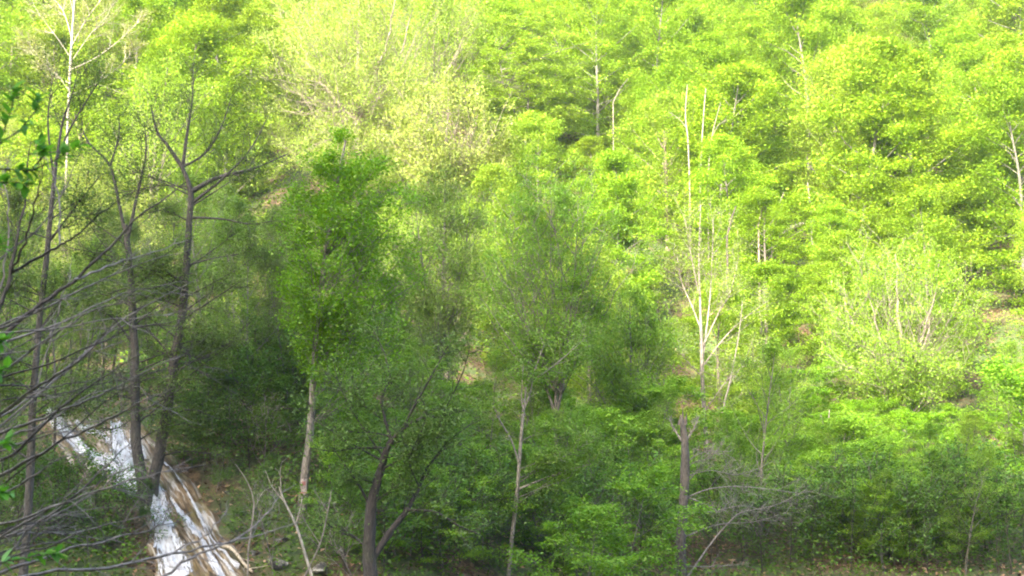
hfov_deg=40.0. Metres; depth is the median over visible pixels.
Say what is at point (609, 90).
beech tree
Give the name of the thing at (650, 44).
beech tree
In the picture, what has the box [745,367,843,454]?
beech sapling
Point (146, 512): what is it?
shrub
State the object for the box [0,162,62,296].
beech tree
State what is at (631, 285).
beech tree
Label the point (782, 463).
young tree
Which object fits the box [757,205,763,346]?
dead tree
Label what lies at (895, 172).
beech tree
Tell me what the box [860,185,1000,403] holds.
beech tree
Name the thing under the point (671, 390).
young tree
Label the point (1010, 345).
young tree
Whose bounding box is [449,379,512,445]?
beech sapling
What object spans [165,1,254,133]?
beech tree
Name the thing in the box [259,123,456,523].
beech tree
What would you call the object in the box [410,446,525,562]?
shrub
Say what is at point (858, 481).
beech sapling
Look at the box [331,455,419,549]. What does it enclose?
beech sapling
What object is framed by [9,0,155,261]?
white birch
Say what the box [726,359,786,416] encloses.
beech sapling
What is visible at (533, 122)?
beech tree
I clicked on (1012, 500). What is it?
shrub
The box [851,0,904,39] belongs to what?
beech tree
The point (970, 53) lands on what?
beech tree
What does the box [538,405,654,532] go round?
beech sapling
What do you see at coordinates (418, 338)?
young tree
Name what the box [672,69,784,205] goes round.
beech tree
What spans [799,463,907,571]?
shrub
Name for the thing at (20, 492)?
shrub
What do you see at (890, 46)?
beech tree
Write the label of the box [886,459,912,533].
young tree
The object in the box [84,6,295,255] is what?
beech tree
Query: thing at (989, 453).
young tree
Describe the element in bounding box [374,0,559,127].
budding tree
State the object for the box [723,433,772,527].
young tree
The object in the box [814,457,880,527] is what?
beech sapling
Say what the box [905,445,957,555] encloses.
young tree
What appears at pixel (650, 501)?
beech sapling
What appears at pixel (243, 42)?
beech tree
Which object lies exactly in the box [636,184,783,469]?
pale tree
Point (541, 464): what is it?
slender tree
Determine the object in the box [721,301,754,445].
dead tree
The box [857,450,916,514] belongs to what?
beech sapling
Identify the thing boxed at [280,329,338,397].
beech sapling
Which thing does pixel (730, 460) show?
beech sapling
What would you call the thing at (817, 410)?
young tree
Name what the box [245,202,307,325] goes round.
young tree
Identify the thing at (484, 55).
beech tree
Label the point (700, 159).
dead tree
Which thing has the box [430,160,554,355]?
beech tree
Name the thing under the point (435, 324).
young tree
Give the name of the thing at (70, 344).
young tree
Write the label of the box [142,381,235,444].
shrub
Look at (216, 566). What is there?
water
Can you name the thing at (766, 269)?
beech tree
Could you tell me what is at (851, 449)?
beech sapling
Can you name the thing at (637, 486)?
beech sapling
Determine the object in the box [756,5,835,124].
beech tree
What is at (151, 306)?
young tree
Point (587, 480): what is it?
beech sapling
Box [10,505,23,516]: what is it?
boulder
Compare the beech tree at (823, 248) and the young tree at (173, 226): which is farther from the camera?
the beech tree at (823, 248)
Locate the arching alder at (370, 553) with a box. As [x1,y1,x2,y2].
[280,298,525,575]
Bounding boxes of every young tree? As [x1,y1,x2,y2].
[0,187,61,406]
[0,206,55,386]
[0,207,42,454]
[0,223,50,417]
[0,378,35,534]
[18,275,94,448]
[21,265,78,403]
[25,296,68,409]
[49,252,100,378]
[54,239,107,387]
[55,264,97,372]
[62,260,123,396]
[67,207,126,377]
[76,235,128,378]
[93,210,159,378]
[106,220,164,372]
[122,259,171,402]
[124,270,157,340]
[130,195,211,373]
[148,161,244,385]
[164,177,242,333]
[168,264,212,370]
[192,194,267,331]
[194,194,264,372]
[194,208,262,361]
[196,208,302,432]
[198,333,229,405]
[201,234,252,359]
[207,206,318,340]
[233,209,297,393]
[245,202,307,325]
[246,244,309,423]
[249,203,298,326]
[250,260,308,341]
[258,235,325,412]
[292,231,320,323]
[315,211,353,325]
[330,209,386,334]
[332,217,386,338]
[362,326,385,388]
[371,287,407,387]
[377,272,422,377]
[383,274,421,363]
[384,340,418,417]
[387,352,413,424]
[393,343,426,423]
[397,296,414,349]
[404,343,437,413]
[410,319,428,364]
[416,302,474,397]
[427,339,450,394]
[445,317,460,381]
[471,350,513,448]
[471,379,497,438]
[495,350,562,455]
[508,380,556,455]
[541,395,596,515]
[560,400,624,526]
[578,340,621,445]
[626,381,680,514]
[629,414,668,515]
[661,416,696,503]
[667,420,701,470]
[706,412,763,533]
[710,430,768,557]
[721,334,819,546]
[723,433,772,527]
[725,429,766,489]
[749,366,819,504]
[752,345,826,447]
[754,402,789,463]
[772,457,807,527]
[809,407,830,444]
[817,410,868,445]
[854,467,911,572]
[868,408,890,436]
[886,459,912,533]
[894,422,949,521]
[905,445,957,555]
[935,445,1006,573]
[937,409,981,462]
[948,410,992,468]
[951,466,977,534]
[955,409,986,439]
[963,472,1000,531]
[975,338,1023,471]
[989,362,1023,452]
[1010,506,1023,544]
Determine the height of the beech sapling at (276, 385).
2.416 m
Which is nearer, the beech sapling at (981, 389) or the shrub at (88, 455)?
the shrub at (88, 455)
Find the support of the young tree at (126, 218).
on the hillside
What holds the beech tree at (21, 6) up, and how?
on the hillside
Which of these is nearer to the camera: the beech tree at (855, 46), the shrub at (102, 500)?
the shrub at (102, 500)
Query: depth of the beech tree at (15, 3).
88.46 m
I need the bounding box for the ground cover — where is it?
[0,354,1023,575]
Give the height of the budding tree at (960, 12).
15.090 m
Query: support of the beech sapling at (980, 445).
on the hillside
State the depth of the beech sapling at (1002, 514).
41.66 m
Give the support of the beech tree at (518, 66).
on the hillside
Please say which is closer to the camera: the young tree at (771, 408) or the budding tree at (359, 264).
the young tree at (771, 408)
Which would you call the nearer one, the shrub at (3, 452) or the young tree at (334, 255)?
the shrub at (3, 452)
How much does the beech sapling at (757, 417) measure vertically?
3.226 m
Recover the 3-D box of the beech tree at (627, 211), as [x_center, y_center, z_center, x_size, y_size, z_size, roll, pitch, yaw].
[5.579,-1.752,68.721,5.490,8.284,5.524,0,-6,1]
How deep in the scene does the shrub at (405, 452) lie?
33.60 m
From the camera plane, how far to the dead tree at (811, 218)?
70.74 m
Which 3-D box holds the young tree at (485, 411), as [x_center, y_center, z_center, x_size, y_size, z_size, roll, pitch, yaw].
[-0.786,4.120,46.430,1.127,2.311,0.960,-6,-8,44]
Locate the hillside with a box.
[0,31,1023,575]
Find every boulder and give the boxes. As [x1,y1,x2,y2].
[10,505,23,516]
[249,550,260,555]
[266,556,287,570]
[273,537,288,544]
[311,562,327,575]
[335,545,345,555]
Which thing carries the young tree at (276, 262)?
on the hillside
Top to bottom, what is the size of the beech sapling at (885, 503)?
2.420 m
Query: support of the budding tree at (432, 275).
on the hillside
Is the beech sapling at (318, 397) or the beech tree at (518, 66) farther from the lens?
the beech tree at (518, 66)
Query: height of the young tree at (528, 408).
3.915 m
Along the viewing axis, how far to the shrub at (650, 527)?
38.12 m
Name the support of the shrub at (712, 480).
on the hillside
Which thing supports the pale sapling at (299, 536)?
on the hillside
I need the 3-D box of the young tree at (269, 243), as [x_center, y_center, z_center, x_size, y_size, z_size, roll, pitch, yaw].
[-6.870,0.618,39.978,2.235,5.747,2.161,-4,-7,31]
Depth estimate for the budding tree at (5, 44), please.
92.11 m
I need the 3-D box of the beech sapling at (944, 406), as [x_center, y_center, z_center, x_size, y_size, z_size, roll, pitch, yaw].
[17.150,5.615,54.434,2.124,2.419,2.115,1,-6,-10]
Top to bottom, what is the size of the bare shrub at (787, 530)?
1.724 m
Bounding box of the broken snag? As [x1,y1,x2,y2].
[666,409,849,575]
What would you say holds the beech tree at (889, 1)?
on the hillside
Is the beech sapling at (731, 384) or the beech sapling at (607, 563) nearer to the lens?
the beech sapling at (607, 563)
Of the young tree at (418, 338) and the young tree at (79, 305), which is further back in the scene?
the young tree at (418, 338)
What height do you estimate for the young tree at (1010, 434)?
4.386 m
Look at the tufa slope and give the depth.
32.83 m
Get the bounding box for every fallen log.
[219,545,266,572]
[783,222,808,233]
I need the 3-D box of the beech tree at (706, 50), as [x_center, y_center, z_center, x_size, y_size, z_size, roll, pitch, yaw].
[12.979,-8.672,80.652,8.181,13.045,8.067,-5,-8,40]
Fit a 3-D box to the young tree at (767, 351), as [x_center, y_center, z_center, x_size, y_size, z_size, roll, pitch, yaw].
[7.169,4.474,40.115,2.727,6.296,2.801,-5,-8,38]
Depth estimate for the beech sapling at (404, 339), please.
45.81 m
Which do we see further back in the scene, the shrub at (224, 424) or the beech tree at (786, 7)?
the beech tree at (786, 7)
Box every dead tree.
[613,79,627,150]
[669,84,691,281]
[699,88,705,283]
[707,102,731,280]
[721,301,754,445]
[726,206,736,380]
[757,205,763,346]
[807,182,812,262]
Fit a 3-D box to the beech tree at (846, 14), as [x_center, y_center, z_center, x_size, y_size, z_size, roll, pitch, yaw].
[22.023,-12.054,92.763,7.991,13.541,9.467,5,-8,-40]
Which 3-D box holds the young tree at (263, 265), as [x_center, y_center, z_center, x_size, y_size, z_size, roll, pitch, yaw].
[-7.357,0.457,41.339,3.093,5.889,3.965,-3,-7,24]
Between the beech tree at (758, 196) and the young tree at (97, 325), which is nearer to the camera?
the young tree at (97, 325)
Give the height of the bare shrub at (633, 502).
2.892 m
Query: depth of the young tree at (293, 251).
37.18 m
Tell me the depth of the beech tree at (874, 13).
104.47 m
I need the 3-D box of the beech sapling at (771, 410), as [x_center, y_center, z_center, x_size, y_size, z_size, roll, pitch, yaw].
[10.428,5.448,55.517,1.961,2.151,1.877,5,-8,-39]
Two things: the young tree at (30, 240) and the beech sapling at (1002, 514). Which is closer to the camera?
the beech sapling at (1002, 514)
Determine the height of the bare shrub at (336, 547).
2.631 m
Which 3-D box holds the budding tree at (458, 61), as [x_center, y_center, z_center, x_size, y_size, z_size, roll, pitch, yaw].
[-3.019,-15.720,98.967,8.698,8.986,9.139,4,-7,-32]
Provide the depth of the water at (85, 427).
36.18 m
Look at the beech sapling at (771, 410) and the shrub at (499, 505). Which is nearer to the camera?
the shrub at (499, 505)
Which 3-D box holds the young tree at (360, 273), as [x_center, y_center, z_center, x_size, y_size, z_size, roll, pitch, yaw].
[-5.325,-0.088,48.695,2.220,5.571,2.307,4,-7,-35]
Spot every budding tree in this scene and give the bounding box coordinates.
[0,0,96,128]
[0,0,189,182]
[0,2,47,119]
[0,113,74,255]
[0,195,81,352]
[20,196,132,359]
[25,174,183,365]
[27,148,175,317]
[34,0,147,125]
[39,45,282,292]
[58,12,142,151]
[111,34,249,141]
[226,0,495,211]
[238,0,390,108]
[239,9,339,141]
[291,205,407,320]
[307,0,437,136]
[307,0,441,122]
[331,0,517,147]
[344,207,423,345]
[364,61,528,232]
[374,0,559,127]
[375,193,430,276]
[384,187,522,381]
[421,4,499,121]
[425,190,507,272]
[457,33,562,137]
[844,0,931,48]
[893,1,1018,33]
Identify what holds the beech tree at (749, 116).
on the hillside
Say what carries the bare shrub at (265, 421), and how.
on the hillside
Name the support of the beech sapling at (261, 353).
on the hillside
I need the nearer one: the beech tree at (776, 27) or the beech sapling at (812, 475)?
the beech sapling at (812, 475)
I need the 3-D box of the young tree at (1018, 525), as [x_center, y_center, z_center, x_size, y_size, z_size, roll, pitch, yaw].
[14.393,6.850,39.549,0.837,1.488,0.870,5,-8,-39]
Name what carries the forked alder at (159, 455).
on the tufa slope
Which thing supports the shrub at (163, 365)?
on the hillside
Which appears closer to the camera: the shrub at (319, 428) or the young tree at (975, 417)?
the shrub at (319, 428)
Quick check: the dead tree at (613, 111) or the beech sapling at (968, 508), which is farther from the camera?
the dead tree at (613, 111)
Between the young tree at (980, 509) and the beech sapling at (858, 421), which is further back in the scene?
the beech sapling at (858, 421)
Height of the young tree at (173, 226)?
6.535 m
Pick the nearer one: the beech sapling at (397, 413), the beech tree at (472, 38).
the beech sapling at (397, 413)
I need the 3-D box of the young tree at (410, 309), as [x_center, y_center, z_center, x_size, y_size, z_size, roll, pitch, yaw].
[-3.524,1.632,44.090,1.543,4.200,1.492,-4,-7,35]
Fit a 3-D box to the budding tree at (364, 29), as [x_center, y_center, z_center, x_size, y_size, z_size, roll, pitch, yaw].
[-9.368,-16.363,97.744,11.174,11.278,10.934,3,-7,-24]
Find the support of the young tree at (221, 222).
on the hillside
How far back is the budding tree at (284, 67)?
93.30 m
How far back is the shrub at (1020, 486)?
38.45 m
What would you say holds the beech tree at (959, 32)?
on the hillside
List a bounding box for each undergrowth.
[0,72,1023,472]
[0,332,1023,575]
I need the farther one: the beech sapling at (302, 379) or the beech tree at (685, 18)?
the beech tree at (685, 18)
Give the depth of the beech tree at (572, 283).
42.73 m
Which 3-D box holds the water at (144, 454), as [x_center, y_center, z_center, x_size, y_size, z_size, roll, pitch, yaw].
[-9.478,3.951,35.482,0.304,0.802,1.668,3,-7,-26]
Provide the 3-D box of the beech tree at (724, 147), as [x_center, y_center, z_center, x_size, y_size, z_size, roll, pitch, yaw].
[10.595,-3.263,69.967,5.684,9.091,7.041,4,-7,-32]
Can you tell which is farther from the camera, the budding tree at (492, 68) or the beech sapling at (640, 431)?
the budding tree at (492, 68)
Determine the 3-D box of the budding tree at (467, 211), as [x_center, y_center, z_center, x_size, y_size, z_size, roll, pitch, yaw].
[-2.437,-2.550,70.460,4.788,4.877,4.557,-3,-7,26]
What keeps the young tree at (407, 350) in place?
on the hillside
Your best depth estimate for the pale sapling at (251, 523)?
19.76 m
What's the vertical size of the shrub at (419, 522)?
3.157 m
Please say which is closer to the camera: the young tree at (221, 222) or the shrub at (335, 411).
the shrub at (335, 411)
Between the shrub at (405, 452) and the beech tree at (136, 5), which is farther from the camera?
the beech tree at (136, 5)
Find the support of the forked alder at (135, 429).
on the tufa slope
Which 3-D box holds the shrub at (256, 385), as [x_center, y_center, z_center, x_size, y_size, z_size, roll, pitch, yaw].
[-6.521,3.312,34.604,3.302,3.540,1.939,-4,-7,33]
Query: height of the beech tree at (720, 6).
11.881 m
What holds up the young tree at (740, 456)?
on the hillside
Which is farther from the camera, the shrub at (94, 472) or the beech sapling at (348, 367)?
the beech sapling at (348, 367)
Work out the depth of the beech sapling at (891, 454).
44.13 m
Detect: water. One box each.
[46,407,136,490]
[75,419,111,443]
[109,421,135,489]
[129,438,146,458]
[148,485,192,575]
[164,462,239,568]
[169,496,224,575]
[193,504,233,571]
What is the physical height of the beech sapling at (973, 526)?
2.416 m
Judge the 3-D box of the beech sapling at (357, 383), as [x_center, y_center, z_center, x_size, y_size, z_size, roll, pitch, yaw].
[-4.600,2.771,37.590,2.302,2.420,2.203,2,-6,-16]
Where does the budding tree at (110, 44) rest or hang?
on the hillside
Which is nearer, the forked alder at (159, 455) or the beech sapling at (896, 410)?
the forked alder at (159, 455)
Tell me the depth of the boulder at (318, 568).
30.59 m
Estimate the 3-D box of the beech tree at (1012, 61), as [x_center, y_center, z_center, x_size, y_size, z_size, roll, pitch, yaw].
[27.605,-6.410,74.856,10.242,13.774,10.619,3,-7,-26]
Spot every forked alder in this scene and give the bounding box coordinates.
[22,64,225,512]
[66,48,309,496]
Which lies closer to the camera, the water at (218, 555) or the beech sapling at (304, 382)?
the water at (218, 555)
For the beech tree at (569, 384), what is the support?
on the hillside
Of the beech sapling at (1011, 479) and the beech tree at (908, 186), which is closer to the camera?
the beech sapling at (1011, 479)
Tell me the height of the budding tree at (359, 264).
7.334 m
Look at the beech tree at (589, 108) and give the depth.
97.63 m
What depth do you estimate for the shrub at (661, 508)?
37.19 m
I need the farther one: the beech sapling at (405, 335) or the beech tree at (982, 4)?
the beech tree at (982, 4)
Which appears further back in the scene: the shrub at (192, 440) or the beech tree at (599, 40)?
the beech tree at (599, 40)
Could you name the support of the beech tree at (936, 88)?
on the hillside
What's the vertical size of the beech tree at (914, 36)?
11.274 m
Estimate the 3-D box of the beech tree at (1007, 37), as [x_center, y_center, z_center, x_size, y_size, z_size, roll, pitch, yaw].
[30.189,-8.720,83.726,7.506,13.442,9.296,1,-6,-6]
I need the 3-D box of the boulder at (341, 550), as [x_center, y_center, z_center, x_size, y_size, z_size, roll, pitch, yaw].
[-3.906,5.942,31.684,0.272,0.342,0.453,2,-6,-20]
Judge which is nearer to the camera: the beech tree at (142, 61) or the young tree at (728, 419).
the young tree at (728, 419)
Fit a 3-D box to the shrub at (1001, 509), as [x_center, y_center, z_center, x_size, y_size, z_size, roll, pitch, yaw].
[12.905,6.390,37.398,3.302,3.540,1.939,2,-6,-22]
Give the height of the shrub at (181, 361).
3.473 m
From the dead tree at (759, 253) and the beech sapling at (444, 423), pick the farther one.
the dead tree at (759, 253)
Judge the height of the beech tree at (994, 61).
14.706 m
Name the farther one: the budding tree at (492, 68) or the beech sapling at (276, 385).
the budding tree at (492, 68)
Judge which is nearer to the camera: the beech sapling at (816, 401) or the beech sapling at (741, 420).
the beech sapling at (741, 420)
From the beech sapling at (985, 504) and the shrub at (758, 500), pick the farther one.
the beech sapling at (985, 504)
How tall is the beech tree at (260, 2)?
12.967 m
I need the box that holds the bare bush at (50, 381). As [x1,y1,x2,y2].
[0,117,300,575]
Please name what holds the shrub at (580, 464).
on the hillside
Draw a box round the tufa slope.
[40,410,251,575]
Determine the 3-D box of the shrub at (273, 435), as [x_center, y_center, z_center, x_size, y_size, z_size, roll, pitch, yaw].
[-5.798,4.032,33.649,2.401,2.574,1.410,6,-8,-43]
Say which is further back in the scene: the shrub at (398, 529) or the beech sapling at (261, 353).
the beech sapling at (261, 353)
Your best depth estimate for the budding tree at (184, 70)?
91.15 m
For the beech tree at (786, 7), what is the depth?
85.18 m
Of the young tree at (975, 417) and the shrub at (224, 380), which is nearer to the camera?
the shrub at (224, 380)
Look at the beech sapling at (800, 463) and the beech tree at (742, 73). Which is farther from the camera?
the beech tree at (742, 73)
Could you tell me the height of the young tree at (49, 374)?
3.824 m
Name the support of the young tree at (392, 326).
on the hillside
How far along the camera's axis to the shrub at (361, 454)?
32.65 m
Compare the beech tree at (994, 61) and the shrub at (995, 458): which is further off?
the beech tree at (994, 61)
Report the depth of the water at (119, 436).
35.36 m
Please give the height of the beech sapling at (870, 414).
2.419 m
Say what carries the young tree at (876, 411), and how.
on the hillside
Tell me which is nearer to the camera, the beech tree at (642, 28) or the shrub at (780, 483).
the shrub at (780, 483)
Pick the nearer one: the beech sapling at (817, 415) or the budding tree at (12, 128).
the beech sapling at (817, 415)
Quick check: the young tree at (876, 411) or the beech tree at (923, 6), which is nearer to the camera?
the young tree at (876, 411)
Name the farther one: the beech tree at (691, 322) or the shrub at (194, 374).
the beech tree at (691, 322)
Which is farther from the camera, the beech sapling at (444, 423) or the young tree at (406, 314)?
the young tree at (406, 314)
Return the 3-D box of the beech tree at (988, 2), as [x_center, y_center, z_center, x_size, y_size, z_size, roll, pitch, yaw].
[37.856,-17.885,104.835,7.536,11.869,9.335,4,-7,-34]
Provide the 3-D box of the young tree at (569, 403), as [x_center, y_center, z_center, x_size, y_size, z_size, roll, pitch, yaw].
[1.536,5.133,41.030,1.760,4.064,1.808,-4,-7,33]
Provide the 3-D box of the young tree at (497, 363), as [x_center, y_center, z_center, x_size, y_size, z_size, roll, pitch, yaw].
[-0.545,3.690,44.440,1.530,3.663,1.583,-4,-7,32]
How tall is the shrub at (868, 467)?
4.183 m
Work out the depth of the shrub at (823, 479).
37.71 m
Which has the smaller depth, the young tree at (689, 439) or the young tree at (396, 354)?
the young tree at (396, 354)
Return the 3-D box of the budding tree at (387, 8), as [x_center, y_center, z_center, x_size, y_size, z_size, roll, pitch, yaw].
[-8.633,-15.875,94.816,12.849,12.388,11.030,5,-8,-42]
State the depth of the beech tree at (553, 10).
95.55 m
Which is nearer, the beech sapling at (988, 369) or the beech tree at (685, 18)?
the beech sapling at (988, 369)
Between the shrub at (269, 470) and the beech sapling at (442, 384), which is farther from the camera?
the beech sapling at (442, 384)
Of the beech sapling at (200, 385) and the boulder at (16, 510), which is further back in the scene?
the beech sapling at (200, 385)
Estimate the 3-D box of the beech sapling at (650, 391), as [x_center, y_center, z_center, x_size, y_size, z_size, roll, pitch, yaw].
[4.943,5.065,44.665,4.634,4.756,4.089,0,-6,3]
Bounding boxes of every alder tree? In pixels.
[0,23,150,575]
[383,156,514,397]
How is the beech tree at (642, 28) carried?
on the hillside
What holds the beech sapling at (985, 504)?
on the hillside
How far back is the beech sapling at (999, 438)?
53.04 m
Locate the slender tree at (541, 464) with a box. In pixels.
[474,312,612,575]
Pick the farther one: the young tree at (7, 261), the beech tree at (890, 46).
the beech tree at (890, 46)
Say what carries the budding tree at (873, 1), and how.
on the hillside
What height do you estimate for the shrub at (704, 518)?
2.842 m
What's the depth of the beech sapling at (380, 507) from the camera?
32.23 m
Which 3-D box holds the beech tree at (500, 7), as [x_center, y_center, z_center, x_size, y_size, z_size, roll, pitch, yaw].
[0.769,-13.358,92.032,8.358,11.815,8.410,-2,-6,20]
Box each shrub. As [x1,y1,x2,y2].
[0,424,81,526]
[0,441,83,542]
[0,454,77,563]
[15,447,116,539]
[20,482,98,575]
[37,433,128,543]
[41,443,147,549]
[63,455,186,562]
[85,484,137,535]
[108,491,152,529]
[116,501,170,538]
[124,322,232,428]
[135,478,162,510]
[139,315,254,404]
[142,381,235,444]
[162,305,282,410]
[170,384,238,467]
[170,420,214,470]
[175,351,246,437]
[184,396,258,479]
[189,349,264,443]
[192,443,234,490]
[196,463,246,510]
[205,333,301,432]
[206,351,307,467]
[215,327,320,445]
[221,294,308,422]
[223,500,262,540]
[225,408,306,491]
[225,498,275,552]
[228,389,301,479]
[231,453,295,531]
[233,475,304,573]
[281,397,373,507]
[287,493,393,575]
[295,453,406,573]
[302,449,427,573]
[305,386,379,470]
[310,420,387,521]
[335,414,447,521]
[381,459,502,575]
[391,461,468,569]
[407,421,493,538]
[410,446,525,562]
[437,432,539,554]
[459,425,564,541]
[465,468,568,573]
[492,450,602,562]
[499,454,629,575]
[551,439,605,515]
[568,455,638,553]
[572,423,668,526]
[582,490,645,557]
[592,459,674,554]
[600,466,669,528]
[624,488,699,575]
[661,490,759,573]
[663,444,761,556]
[702,470,775,560]
[706,444,769,525]
[716,471,788,572]
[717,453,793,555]
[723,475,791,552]
[740,455,850,564]
[746,449,835,568]
[772,505,801,553]
[787,437,883,549]
[797,439,933,551]
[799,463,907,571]
[849,434,933,562]
[862,462,951,572]
[877,465,969,570]
[887,439,1022,564]
[902,425,993,543]
[946,466,1023,572]
[948,433,1023,551]
[950,465,1023,574]
[977,450,1023,562]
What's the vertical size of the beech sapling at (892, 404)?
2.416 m
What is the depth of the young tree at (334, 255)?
49.86 m
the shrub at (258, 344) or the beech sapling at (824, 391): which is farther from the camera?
the beech sapling at (824, 391)
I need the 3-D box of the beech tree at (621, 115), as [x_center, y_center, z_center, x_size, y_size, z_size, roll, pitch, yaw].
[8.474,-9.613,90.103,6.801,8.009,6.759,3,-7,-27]
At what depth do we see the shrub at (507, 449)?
36.29 m
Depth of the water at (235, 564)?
31.70 m
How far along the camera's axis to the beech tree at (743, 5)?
112.08 m
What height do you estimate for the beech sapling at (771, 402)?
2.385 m
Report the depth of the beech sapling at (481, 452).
34.63 m
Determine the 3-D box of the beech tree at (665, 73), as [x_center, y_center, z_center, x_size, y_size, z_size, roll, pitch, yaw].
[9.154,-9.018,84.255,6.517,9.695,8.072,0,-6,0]
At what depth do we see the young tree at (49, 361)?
41.39 m
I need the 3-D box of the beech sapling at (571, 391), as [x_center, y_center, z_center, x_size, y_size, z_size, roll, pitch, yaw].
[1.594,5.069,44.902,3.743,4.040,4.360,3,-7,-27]
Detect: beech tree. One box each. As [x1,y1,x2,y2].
[0,0,67,156]
[0,0,98,147]
[0,8,61,163]
[0,17,128,180]
[0,114,86,274]
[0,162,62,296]
[20,73,156,250]
[50,0,218,199]
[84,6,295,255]
[93,0,248,186]
[105,1,194,149]
[145,0,305,197]
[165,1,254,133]
[196,2,314,161]
[220,210,320,340]
[221,0,300,105]
[221,0,324,120]
[237,0,355,125]
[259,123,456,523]
[281,13,337,98]
[428,0,551,93]
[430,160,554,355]
[444,1,496,103]
[446,140,679,454]
[457,0,572,158]
[463,0,584,153]
[466,201,572,371]
[470,7,610,180]
[483,0,563,112]
[484,114,582,248]
[485,109,600,292]
[534,228,640,406]
[535,0,661,181]
[542,0,640,150]
[545,0,660,126]
[556,145,684,347]
[563,52,660,167]
[563,263,660,405]
[564,135,620,235]
[568,11,654,103]
[575,166,677,324]
[577,283,692,462]
[585,0,719,167]
[591,76,681,187]
[600,81,716,251]
[614,58,707,208]
[622,0,665,54]
[624,57,812,265]
[634,16,665,76]
[636,0,694,42]
[636,0,695,39]
[640,3,740,96]
[643,274,797,442]
[650,3,723,73]
[653,29,806,230]
[656,131,803,305]
[670,0,746,52]
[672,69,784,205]
[677,0,768,57]
[679,7,790,172]
[686,185,841,345]
[686,257,826,415]
[691,52,776,173]
[692,23,766,155]
[715,0,794,83]
[718,0,859,210]
[746,0,874,188]
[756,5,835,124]
[761,0,872,103]
[774,37,859,214]
[778,30,953,310]
[783,5,857,115]
[784,199,890,345]
[786,4,897,194]
[791,26,939,249]
[794,228,895,378]
[801,209,1015,435]
[814,50,1001,302]
[832,171,1004,347]
[843,95,955,239]
[849,1,909,52]
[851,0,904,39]
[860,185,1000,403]
[865,53,965,239]
[868,0,995,158]
[879,0,983,53]
[882,56,1004,234]
[899,0,948,53]
[901,0,977,109]
[915,21,997,183]
[919,40,1023,287]
[924,39,1017,223]
[942,0,1023,52]
[942,71,1023,309]
[948,0,1002,46]
[948,29,1023,220]
[958,0,1023,41]
[973,0,1023,75]
[974,40,1023,242]
[987,293,1023,407]
[997,28,1023,201]
[1002,208,1023,291]
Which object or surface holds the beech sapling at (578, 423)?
on the hillside
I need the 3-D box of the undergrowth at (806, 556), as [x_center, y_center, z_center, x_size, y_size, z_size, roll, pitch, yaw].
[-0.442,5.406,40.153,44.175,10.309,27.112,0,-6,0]
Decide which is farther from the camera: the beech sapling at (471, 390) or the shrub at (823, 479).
the beech sapling at (471, 390)
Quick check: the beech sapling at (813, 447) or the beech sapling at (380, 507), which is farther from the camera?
the beech sapling at (813, 447)
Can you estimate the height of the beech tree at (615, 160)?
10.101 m
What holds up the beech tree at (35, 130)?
on the hillside
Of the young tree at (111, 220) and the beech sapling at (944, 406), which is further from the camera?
the beech sapling at (944, 406)
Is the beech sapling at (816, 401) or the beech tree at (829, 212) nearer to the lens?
the beech sapling at (816, 401)
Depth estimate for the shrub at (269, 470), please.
32.10 m
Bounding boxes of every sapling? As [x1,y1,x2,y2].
[0,80,91,571]
[155,389,229,459]
[166,404,208,466]
[169,398,211,434]
[189,375,219,409]
[197,378,231,413]
[233,336,306,406]
[234,329,292,395]
[235,371,308,462]
[235,464,269,575]
[257,453,315,575]
[263,340,329,424]
[271,335,345,411]
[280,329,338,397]
[281,435,379,528]
[294,487,331,575]
[296,366,381,443]
[304,350,381,418]
[309,330,374,402]
[322,415,402,493]
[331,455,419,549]
[343,465,437,555]
[348,402,419,482]
[360,327,435,393]
[363,320,435,371]
[380,468,436,555]
[385,356,469,421]
[397,460,473,547]
[399,476,493,571]
[412,395,485,472]
[423,379,496,441]
[425,411,480,487]
[436,442,500,527]
[437,473,538,562]
[445,449,522,535]
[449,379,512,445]
[481,400,542,459]
[482,441,581,550]
[488,443,551,519]
[491,387,621,477]
[496,410,603,525]
[499,501,643,575]
[508,390,611,479]
[519,427,565,473]
[528,494,616,575]
[535,405,603,472]
[536,455,615,532]
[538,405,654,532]
[549,447,609,513]
[552,462,724,575]
[571,416,691,525]
[597,407,697,514]
[600,371,733,510]
[620,487,697,566]
[631,458,723,543]
[650,445,707,504]
[695,409,793,496]
[704,441,778,500]
[715,412,821,489]
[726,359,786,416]
[740,437,800,496]
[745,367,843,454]
[748,389,786,416]
[761,400,792,442]
[776,448,885,545]
[779,384,839,446]
[781,357,859,457]
[782,467,845,540]
[788,412,888,463]
[789,460,844,532]
[791,411,852,450]
[792,449,841,510]
[793,440,909,536]
[793,442,840,507]
[803,380,851,423]
[807,419,839,461]
[809,410,883,465]
[811,344,893,434]
[811,461,904,533]
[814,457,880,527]
[819,417,916,466]
[820,410,901,484]
[822,444,839,457]
[823,404,856,443]
[826,416,898,445]
[826,477,913,555]
[828,399,880,434]
[829,435,907,518]
[838,398,885,438]
[840,465,907,526]
[844,485,935,564]
[855,412,895,460]
[855,421,906,460]
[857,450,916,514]
[860,476,948,556]
[862,397,900,441]
[864,407,926,459]
[865,449,900,475]
[877,397,925,453]
[881,409,928,472]
[881,411,933,460]
[891,411,969,480]
[909,435,964,490]
[909,463,974,540]
[911,470,974,548]
[919,431,978,462]
[922,351,1023,474]
[930,402,981,455]
[932,470,1018,546]
[933,470,1012,544]
[947,411,1017,455]
[949,461,1013,531]
[951,443,1003,494]
[956,448,1022,510]
[966,359,1022,435]
[969,365,1023,519]
[975,484,1019,534]
[977,388,1023,462]
[982,363,1023,449]
[992,465,1021,498]
[994,398,1023,455]

